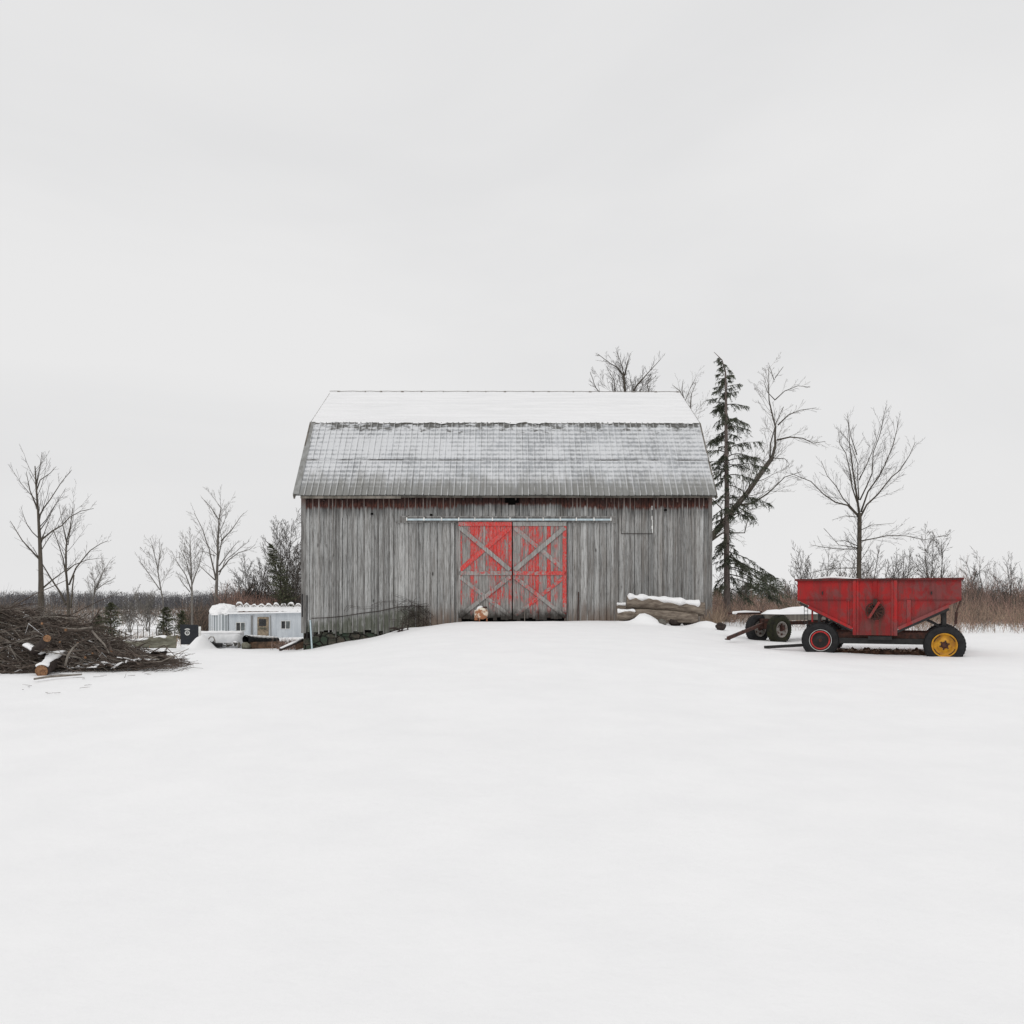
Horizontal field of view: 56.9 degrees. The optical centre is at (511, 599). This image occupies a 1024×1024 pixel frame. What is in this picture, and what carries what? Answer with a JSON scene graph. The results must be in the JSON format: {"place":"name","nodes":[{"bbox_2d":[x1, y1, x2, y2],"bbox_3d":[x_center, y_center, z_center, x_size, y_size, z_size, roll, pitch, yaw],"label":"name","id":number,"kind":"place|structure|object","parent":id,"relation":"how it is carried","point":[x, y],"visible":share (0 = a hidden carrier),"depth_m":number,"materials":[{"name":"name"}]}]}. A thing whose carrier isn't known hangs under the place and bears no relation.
{"place":"outdoors","nodes":[
{"label":"outdoors","id":0,"kind":"place"},
{"bbox_2d":[116,635,176,647],"bbox_3d":[-11.568,1.322,29.682,1.957,0.428,0.438,0,0,-17],"label":"log","id":1,"kind":"object","parent":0,"point":[162,639],"visible":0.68,"depth_m":29.63,"materials":[{"name":"grey wood"}]},
{"bbox_2d":[0,607,1023,1023],"bbox_3d":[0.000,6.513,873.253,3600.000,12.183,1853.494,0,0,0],"label":"snow ground","id":2,"kind":"structure","parent":0,"point":[644,819],"depth_m":6.12,"materials":[{"name":"white snow"}]},
{"bbox_2d":[35,650,65,675],"bbox_3d":[-7.537,1.020,15.396,0.280,0.397,1.077,0,0,-10],"label":"log","id":3,"kind":"object","parent":2,"relation":"on","point":[47,665],"visible":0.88,"depth_m":15.07,"materials":[{"name":"brown wood"}]},
{"bbox_2d":[9,444,95,610],"bbox_3d":[-13.344,-1.451,27.016,2.465,5.955,1.299,0,0,0],"label":"bare tree","id":4,"kind":"object","parent":2,"relation":"on","point":[41,586],"visible":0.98,"depth_m":26.98,"materials":[{"name":"grey plant"}]},
{"bbox_2d":[34,674,81,679],"bbox_3d":[-6.946,1.172,14.432,0.679,0.060,0.110,0,0,-37],"label":"fallen branch","id":5,"kind":"object","parent":2,"relation":"on","point":[52,676],"visible":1,"depth_m":14.43,"materials":[{"name":"grey wood"}]},
{"bbox_2d":[0,585,119,629],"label":"hedge scrub","id":6,"kind":"object","parent":2,"relation":"on","point":[74,607],"visible":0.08,"depth_m":75.07,"materials":[{"name":"brown plant"}]},
{"bbox_2d":[26,481,111,621],"bbox_3d":[-21.032,-1.757,44.836,3.505,7.916,1.952,0,0,0],"label":"bare tree","id":7,"kind":"object","parent":2,"relation":"on","point":[69,604],"visible":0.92,"depth_m":44.97,"materials":[{"name":"grey plant"}]},
{"bbox_2d":[25,619,167,659],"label":"matted twigs","id":8,"kind":"object","parent":2,"relation":"on","point":[153,653],"visible":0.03,"depth_m":16.21,"materials":[{"name":"brown wood"}]},
{"bbox_2d":[82,554,115,623],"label":"bare tree","id":9,"kind":"object","parent":2,"relation":"on","point":[98,581],"visible":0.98,"depth_m":54.95,"materials":[{"name":"brown plant"}]},
{"bbox_2d":[93,614,104,633],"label":"evergreen shrub","id":10,"kind":"object","parent":2,"relation":"on","point":[97,622],"visible":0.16,"depth_m":54.94,"materials":[{"name":"green plant"}]},
{"bbox_2d":[0,580,201,692],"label":"brush pile","id":11,"kind":"object","parent":2,"relation":"on","point":[89,653],"visible":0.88,"depth_m":15.98,"materials":[{"name":"brown wood"}]},
{"bbox_2d":[22,643,45,658],"bbox_3d":[-7.915,0.841,15.613,0.411,0.259,0.196,0,0,18],"label":"log","id":12,"kind":"object","parent":11,"relation":"on","point":[28,646],"visible":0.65,"depth_m":15.59,"materials":[{"name":"brown wood"}]},
{"bbox_2d":[30,635,50,654],"bbox_3d":[-7.631,0.734,15.306,0.149,0.360,0.836,0,0,-40],"label":"log","id":13,"kind":"object","parent":11,"relation":"on","point":[42,643],"visible":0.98,"depth_m":15.17,"materials":[{"name":"brown wood"}]},
{"bbox_2d":[64,643,77,665],"bbox_3d":[-7.074,0.875,15.183,0.075,0.370,0.253,0,0,32],"label":"fallen branch","id":14,"kind":"object","parent":11,"relation":"on","point":[68,654],"visible":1,"depth_m":15.11,"materials":[{"name":"grey wood"}]},
{"bbox_2d":[62,626,92,629],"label":"fallen branch","id":15,"kind":"object","parent":11,"relation":"on","point":[84,628],"visible":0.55,"depth_m":15.96,"materials":[{"name":"wood"}]},
{"bbox_2d":[91,630,108,652],"bbox_3d":[-6.778,0.687,15.554,0.523,0.369,0.036,0,0,35],"label":"fallen branch","id":16,"kind":"object","parent":11,"relation":"on","point":[97,637],"visible":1,"depth_m":15.56,"materials":[{"name":"wood"}]},
{"bbox_2d":[97,602,126,636],"bbox_3d":[-22.090,1.239,51.993,1.696,2.326,1.654,0,0,24],"label":"evergreen shrub","id":17,"kind":"object","parent":2,"relation":"on","point":[113,612],"visible":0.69,"depth_m":51.93,"materials":[{"name":"green plant"}]},
{"bbox_2d":[22,605,206,630],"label":"field scrub","id":18,"kind":"object","parent":2,"relation":"on","point":[174,610],"visible":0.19,"depth_m":242.47,"materials":[{"name":"brown plant"}]},
{"bbox_2d":[118,585,147,632],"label":"bare tree","id":19,"kind":"object","parent":2,"relation":"on","point":[129,617],"visible":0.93,"depth_m":94.85,"materials":[{"name":"plant"}]},
{"bbox_2d":[93,625,174,638],"bbox_3d":[-18.705,1.837,46.424,4.077,1.229,0.063,0,0,-12],"label":"wire fence","id":20,"kind":"object","parent":2,"relation":"on","point":[130,629],"visible":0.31,"depth_m":46.46,"materials":[{"name":"grey metal"}]},
{"bbox_2d":[0,589,274,609],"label":"woods","id":21,"kind":"object","parent":2,"relation":"on","point":[170,601],"visible":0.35,"depth_m":564.93,"materials":[{"name":"brown plant"}]},
{"bbox_2d":[132,589,159,630],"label":"bare tree","id":22,"kind":"object","parent":2,"relation":"on","point":[150,602],"visible":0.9,"depth_m":100.15,"materials":[{"name":"plant"}]},
{"bbox_2d":[134,535,174,631],"bbox_3d":[-20.840,-0.632,55.002,2.297,6.436,1.171,0,0,-12],"label":"bare tree","id":23,"kind":"object","parent":2,"relation":"on","point":[157,569],"visible":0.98,"depth_m":54.97,"materials":[{"name":"plant"}]},
{"bbox_2d":[103,626,214,645],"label":"dry weeds","id":24,"kind":"object","parent":2,"relation":"on","point":[153,635],"visible":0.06,"depth_m":51.01,"materials":[{"name":"brown plant"}]},
{"bbox_2d":[149,644,175,647],"bbox_3d":[-10.754,1.423,29.085,0.783,0.140,0.140,0,0,-18],"label":"log","id":25,"kind":"object","parent":2,"relation":"on","point":[166,645],"visible":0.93,"depth_m":29.07,"materials":[{"name":"grey wood"}]},
{"bbox_2d":[154,607,176,635],"bbox_3d":[-19.054,1.389,51.997,1.385,2.115,1.348,0,0,-23],"label":"evergreen shrub","id":26,"kind":"object","parent":2,"relation":"on","point":[165,612],"visible":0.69,"depth_m":51.97,"materials":[{"name":"green plant"}]},
{"bbox_2d":[174,611,188,638],"bbox_3d":[-21.634,1.696,61.965,1.220,2.102,1.139,0,0,0],"label":"evergreen shrub","id":27,"kind":"object","parent":2,"relation":"on","point":[181,621],"visible":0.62,"depth_m":61.91,"materials":[{"name":"green plant"}]},
{"bbox_2d":[169,528,205,624],"bbox_3d":[-20.899,-0.966,60.108,2.884,7.420,2.066,0,0,0],"label":"bare tree","id":28,"kind":"object","parent":2,"relation":"on","point":[191,565],"visible":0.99,"depth_m":60.03,"materials":[{"name":"plant"}]},
{"bbox_2d":[180,624,200,644],"bbox_3d":[-11.789,1.264,34.617,0.740,0.733,0.070,0,0,-4],"label":"black sign","id":29,"kind":"object","parent":2,"relation":"on","point":[189,634],"visible":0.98,"depth_m":34.60,"materials":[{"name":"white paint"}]},
{"bbox_2d":[171,594,210,630],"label":"grey thicket","id":30,"kind":"object","parent":2,"relation":"on","point":[199,615],"visible":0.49,"depth_m":80.17,"materials":[{"name":"grey plant"}]},
{"bbox_2d":[210,641,230,647],"bbox_3d":[-11.146,1.660,34.996,1.488,0.311,0.308,0,0,0],"label":"scrap heap","id":31,"kind":"object","parent":2,"relation":"on","point":[217,645],"visible":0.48,"depth_m":34.92,"materials":[{"name":"black metal"}]},
{"bbox_2d":[186,486,257,604],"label":"bare tree","id":32,"kind":"object","parent":2,"relation":"on","point":[217,544],"visible":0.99,"depth_m":81.91,"materials":[{"name":"plant"}]},
{"bbox_2d":[201,631,243,647],"bbox_3d":[-11.163,1.497,36.190,1.713,0.656,0.700,0,0,0],"label":"white tank","id":33,"kind":"object","parent":2,"relation":"on","point":[223,637],"visible":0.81,"depth_m":35.94,"materials":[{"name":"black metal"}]},
{"bbox_2d":[211,565,261,602],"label":"bush","id":34,"kind":"object","parent":2,"relation":"on","point":[239,585],"visible":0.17,"depth_m":94.62,"materials":[{"name":"plant"}]},
{"bbox_2d":[241,642,250,648],"bbox_3d":[-9.907,1.714,35.221,0.359,0.287,0.539,0,0,-1],"label":"stone","id":35,"kind":"object","parent":2,"relation":"on","point":[245,645],"visible":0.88,"depth_m":35.06,"materials":[{"name":"grey stone"}]},
{"bbox_2d":[201,580,300,621],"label":"red thicket","id":36,"kind":"object","parent":2,"relation":"on","point":[243,600],"visible":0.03,"depth_m":81.94,"materials":[{"name":"brown plant"}]},
{"bbox_2d":[209,602,302,637],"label":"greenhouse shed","id":37,"kind":"structure","parent":2,"relation":"on","point":[286,622],"depth_m":75.00,"materials":[{"name":"white paint"}]},
{"bbox_2d":[236,622,244,630],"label":"window","id":38,"kind":"structure","parent":37,"relation":"in","point":[240,626],"depth_m":74.95,"materials":[{"name":"white paint"}]},
{"bbox_2d":[257,617,268,635],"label":"door","id":39,"kind":"structure","parent":37,"relation":"in","point":[261,621],"depth_m":74.95,"materials":[{"name":"beige wood"}]},
{"bbox_2d":[281,621,289,628],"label":"window","id":40,"kind":"structure","parent":37,"relation":"in","point":[284,624],"depth_m":74.95,"materials":[{"name":"grey glass"}]},
{"bbox_2d":[227,549,291,603],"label":"bare tree","id":41,"kind":"object","parent":2,"relation":"on","point":[252,587],"visible":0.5,"depth_m":91.24,"materials":[{"name":"brown plant"}]},
{"bbox_2d":[242,635,278,642],"bbox_3d":[-9.614,1.526,36.158,0.356,0.440,1.734,0,0,28],"label":"black pipe","id":42,"kind":"object","parent":2,"relation":"on","point":[253,638],"visible":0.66,"depth_m":35.91,"materials":[{"name":"plastic"}]},
{"bbox_2d":[249,641,284,648],"bbox_3d":[-9.278,1.705,35.600,1.368,0.280,0.050,0,0,-8],"label":"brown plank","id":43,"kind":"object","parent":2,"relation":"on","point":[260,645],"visible":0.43,"depth_m":35.56,"materials":[{"name":"brown wood"}]},
{"bbox_2d":[244,508,300,604],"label":"bare tree","id":44,"kind":"object","parent":2,"relation":"on","point":[280,547],"visible":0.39,"depth_m":86.89,"materials":[{"name":"grey plant"}]},
{"bbox_2d":[266,543,298,611],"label":"evergreen tree","id":45,"kind":"object","parent":2,"relation":"on","point":[273,563],"visible":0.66,"depth_m":77.92,"materials":[{"name":"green plant"}]},
{"bbox_2d":[270,638,302,649],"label":"red twigs","id":46,"kind":"object","parent":2,"relation":"on","point":[287,642],"visible":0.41,"depth_m":34.05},
{"bbox_2d":[280,543,300,604],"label":"bare tree","id":47,"kind":"object","parent":2,"relation":"on","point":[295,586],"visible":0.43,"depth_m":79.17,"materials":[{"name":"grey plant"}]},
{"bbox_2d":[279,638,302,650],"bbox_3d":[-7.498,1.512,32.500,0.100,0.434,1.260,0,0,36],"label":"leaning pole","id":48,"kind":"object","parent":2,"relation":"on","point":[288,645],"visible":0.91,"depth_m":32.34,"materials":[{"name":"brown wood"}]},
{"bbox_2d":[294,642,302,649],"bbox_3d":[-7.380,1.546,33.450,0.692,0.433,0.120,0,0,-29],"label":"brown plank","id":49,"kind":"object","parent":2,"relation":"on","point":[299,646],"visible":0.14,"depth_m":33.32,"materials":[{"name":"brown wood"}]},
{"bbox_2d":[389,622,407,631],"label":"branch scraps","id":50,"kind":"object","parent":2,"relation":"on","point":[399,628],"visible":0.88,"depth_m":31.22,"materials":[{"name":"brown plant"}]},
{"bbox_2d":[474,606,487,621],"bbox_3d":[-1.026,0.508,31.685,0.457,0.641,0.470,0,0,0],"label":"drum stove","id":51,"kind":"object","parent":2,"relation":"on","point":[480,612],"visible":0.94,"depth_m":31.46,"materials":[{"name":"metal"}]},
{"bbox_2d":[293,391,717,649],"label":"barn","id":52,"kind":"structure","parent":2,"relation":"on","point":[452,506],"depth_m":32.49,"materials":[{"name":"grey wood"}]},
{"bbox_2d":[346,595,433,629],"bbox_3d":[-4.218,0.476,32.320,3.091,1.343,0.284,0,0,0],"label":"climbing vine","id":53,"kind":"object","parent":52,"relation":"attached to","point":[413,615],"visible":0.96,"depth_m":32.38,"materials":[{"name":"brown plant"}]},
{"bbox_2d":[458,522,511,619],"bbox_3d":[-0.921,-0.988,32.360,1.832,3.381,0.077,0,0,0],"label":"door","id":54,"kind":"structure","parent":52,"relation":"in","point":[498,547],"depth_m":32.37,"materials":[{"name":"paint"}]},
{"bbox_2d":[513,522,565,619],"bbox_3d":[0.948,-0.988,32.371,1.838,3.380,0.077,0,0,0],"label":"door","id":55,"kind":"structure","parent":52,"relation":"in","point":[550,545],"depth_m":32.38,"materials":[{"name":"paint"}]},
{"bbox_2d":[616,602,625,608],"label":"log","id":56,"kind":"object","parent":2,"relation":"on","point":[622,605],"visible":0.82,"depth_m":31.47,"materials":[{"name":"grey wood"}]},
{"bbox_2d":[589,347,664,390],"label":"bare tree","id":57,"kind":"object","parent":2,"relation":"on","point":[625,382],"visible":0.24,"depth_m":57.99,"materials":[{"name":"grey plant"}]},
{"bbox_2d":[658,619,665,624],"bbox_3d":[4.771,0.738,30.092,0.297,0.293,0.363,0,0,5],"label":"stone","id":58,"kind":"object","parent":2,"relation":"on","point":[662,621],"visible":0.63,"depth_m":29.96,"materials":[{"name":"grey stone"}]},
{"bbox_2d":[669,619,681,625],"bbox_3d":[5.319,0.684,30.797,0.381,0.377,0.683,0,0,34],"label":"wood block","id":59,"kind":"object","parent":2,"relation":"on","point":[672,622],"depth_m":30.57,"materials":[{"name":"brown wood"}]},
{"bbox_2d":[671,366,722,459],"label":"bare tree","id":60,"kind":"object","parent":2,"relation":"on","point":[694,404],"visible":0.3,"depth_m":69.82,"materials":[{"name":"grey plant"}]},
{"bbox_2d":[701,606,727,623],"bbox_3d":[6.928,0.504,32.750,1.123,0.918,2.898,0,0,13],"label":"grass tuft","id":61,"kind":"object","parent":2,"relation":"on","point":[713,619],"visible":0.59,"depth_m":32.03,"materials":[{"name":"brown plant"}]},
{"bbox_2d":[715,622,725,629],"bbox_3d":[6.546,0.835,29.601,0.343,0.284,0.523,0,0,10],"label":"stump","id":62,"kind":"object","parent":2,"relation":"on","point":[720,626],"visible":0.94,"depth_m":29.42,"materials":[{"name":"brown wood"}]},
{"bbox_2d":[715,572,749,616],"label":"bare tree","id":63,"kind":"object","parent":2,"relation":"on","point":[743,588],"visible":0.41,"depth_m":60.00,"materials":[{"name":"brown plant"}]},
{"bbox_2d":[737,583,760,609],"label":"evergreen tree","id":64,"kind":"object","parent":2,"relation":"on","point":[748,592],"visible":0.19,"depth_m":99.81,"materials":[{"name":"green plant"}]},
{"bbox_2d":[705,352,793,621],"bbox_3d":[10.574,-5.032,42.597,4.208,12.280,3.739,0,0,0],"label":"spruce tree","id":65,"kind":"object","parent":2,"relation":"on","point":[729,426],"visible":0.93,"depth_m":42.44,"materials":[{"name":"green plant"}]},
{"bbox_2d":[746,574,791,607],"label":"evergreen tree","id":66,"kind":"object","parent":2,"relation":"on","point":[777,586],"visible":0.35,"depth_m":94.64,"materials":[{"name":"green plant"}]},
{"bbox_2d":[712,353,829,542],"bbox_3d":[12.165,-5.689,46.498,5.959,13.923,4.388,0,0,-36],"label":"bare tree","id":67,"kind":"object","parent":2,"relation":"on","point":[770,460],"visible":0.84,"depth_m":46.40,"materials":[{"name":"grey plant"}]},
{"bbox_2d":[727,606,852,641],"bbox_3d":[7.556,0.686,27.089,6.550,1.046,2.387,0,0,-36],"label":"flat wagon","id":68,"kind":"object","parent":2,"relation":"on","point":[774,625],"visible":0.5,"depth_m":26.51,"materials":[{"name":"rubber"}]},
{"bbox_2d":[777,576,804,603],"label":"bare tree","id":69,"kind":"object","parent":2,"relation":"on","point":[787,590],"visible":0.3,"depth_m":119.49,"materials":[{"name":"brown plant"}]},
{"bbox_2d":[788,541,868,595],"bbox_3d":[20.751,-1.394,62.730,5.108,5.355,3.554,0,0,0],"label":"bare tree","id":70,"kind":"object","parent":2,"relation":"on","point":[806,567],"visible":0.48,"depth_m":62.45,"materials":[{"name":"plant"}]},
{"bbox_2d":[827,551,882,577],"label":"bare tree","id":71,"kind":"object","parent":2,"relation":"on","point":[856,570],"visible":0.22,"depth_m":63.31,"materials":[{"name":"plant"}]},
{"bbox_2d":[764,576,965,656],"bbox_3d":[8.380,0.443,22.610,4.437,2.000,2.285,0,0,24],"label":"gravity wagon","id":72,"kind":"object","parent":2,"relation":"on","point":[875,610],"visible":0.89,"depth_m":21.50,"materials":[{"name":"red paint"}]},
{"bbox_2d":[784,401,951,577],"bbox_3d":[14.183,-3.420,37.772,6.406,9.204,3.133,0,0,22],"label":"bare tree","id":73,"kind":"object","parent":2,"relation":"on","point":[859,536],"visible":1,"depth_m":37.91,"materials":[{"name":"grey plant"}]},
{"bbox_2d":[712,568,1023,632],"bbox_3d":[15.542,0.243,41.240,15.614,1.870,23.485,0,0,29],"label":"dry brush","id":74,"kind":"object","parent":2,"relation":"on","point":[973,621],"visible":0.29,"depth_m":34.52,"materials":[{"name":"brown plant"}]},
{"bbox_2d":[712,583,1023,608],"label":"woods","id":75,"kind":"object","parent":2,"relation":"on","point":[798,602],"depth_m":423.39,"materials":[{"name":"brown plant"}]},
{"bbox_2d":[835,646,925,654],"bbox_3d":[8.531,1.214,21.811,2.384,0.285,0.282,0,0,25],"label":"bare earth","id":76,"kind":"structure","parent":2,"relation":"on","point":[896,651],"depth_m":21.71,"materials":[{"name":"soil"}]},
{"bbox_2d":[842,538,922,577],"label":"bare tree","id":77,"kind":"object","parent":2,"relation":"on","point":[874,576],"visible":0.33,"depth_m":60.08,"materials":[{"name":"plant"}]},
{"bbox_2d":[882,545,926,577],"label":"bare tree","id":78,"kind":"object","parent":2,"relation":"on","point":[905,567],"visible":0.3,"depth_m":61.06,"materials":[{"name":"plant"}]},
{"bbox_2d":[904,522,959,577],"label":"bare tree","id":79,"kind":"object","parent":2,"relation":"on","point":[931,562],"visible":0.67,"depth_m":56.25,"materials":[{"name":"plant"}]},
{"bbox_2d":[924,555,1023,623],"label":"dry brush","id":80,"kind":"object","parent":2,"relation":"on","point":[994,599],"visible":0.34,"depth_m":45.24,"materials":[{"name":"brown plant"}]},
{"bbox_2d":[955,546,1004,610],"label":"bare tree","id":81,"kind":"object","parent":2,"relation":"on","point":[975,572],"visible":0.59,"depth_m":51.94,"materials":[{"name":"brown plant"}]},
{"bbox_2d":[982,552,1023,609],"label":"bare tree","id":82,"kind":"object","parent":2,"relation":"on","point":[1005,585],"visible":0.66,"depth_m":49.84,"materials":[{"name":"brown plant"}]},
{"bbox_3d":[3.775,0.683,30.604,0.365,0.488,0.286,0,0,-41],"label":"stump","id":83,"kind":"object","parent":2,"relation":"on","visible":0},
{"bbox_2d":[617,609,635,619],"bbox_3d":[3.688,0.468,30.555,0.684,0.379,0.422,0,0,-15],"label":"log","id":84,"kind":"object","parent":83,"relation":"on","point":[625,614],"visible":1,"depth_m":30.40,"materials":[{"name":"brown wood"}]},
{"bbox_2d":[0,0,1023,605],"label":"sky","id":85,"kind":"structure","parent":0,"point":[220,219],"materials":[{"name":"white"}]},
{"bbox_2d":[712,587,723,611],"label":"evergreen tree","id":86,"kind":"object","parent":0,"point":[713,593],"visible":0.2,"depth_m":79.86,"materials":[{"name":"green plant"}]},
{"bbox_3d":[5.825,0.676,30.894,0.563,0.451,0.463,0,0,-39],"label":"wood block","id":87,"kind":"object","parent":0,"visible":0},
{"bbox_2d":[635,609,697,622],"bbox_3d":[4.749,0.533,30.740,2.607,0.481,0.460,0,0,0],"label":"log","id":88,"kind":"object","parent":87,"relation":"on","point":[678,616],"visible":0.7,"depth_m":30.57,"materials":[{"name":"brown wood"}]},
{"bbox_2d":[626,593,704,615],"bbox_3d":[5.018,0.157,30.910,2.573,0.769,0.588,0,0,2],"label":"log","id":89,"kind":"object","parent":88,"relation":"on","point":[644,601],"visible":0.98,"depth_m":30.73,"materials":[{"name":"brown wood"}]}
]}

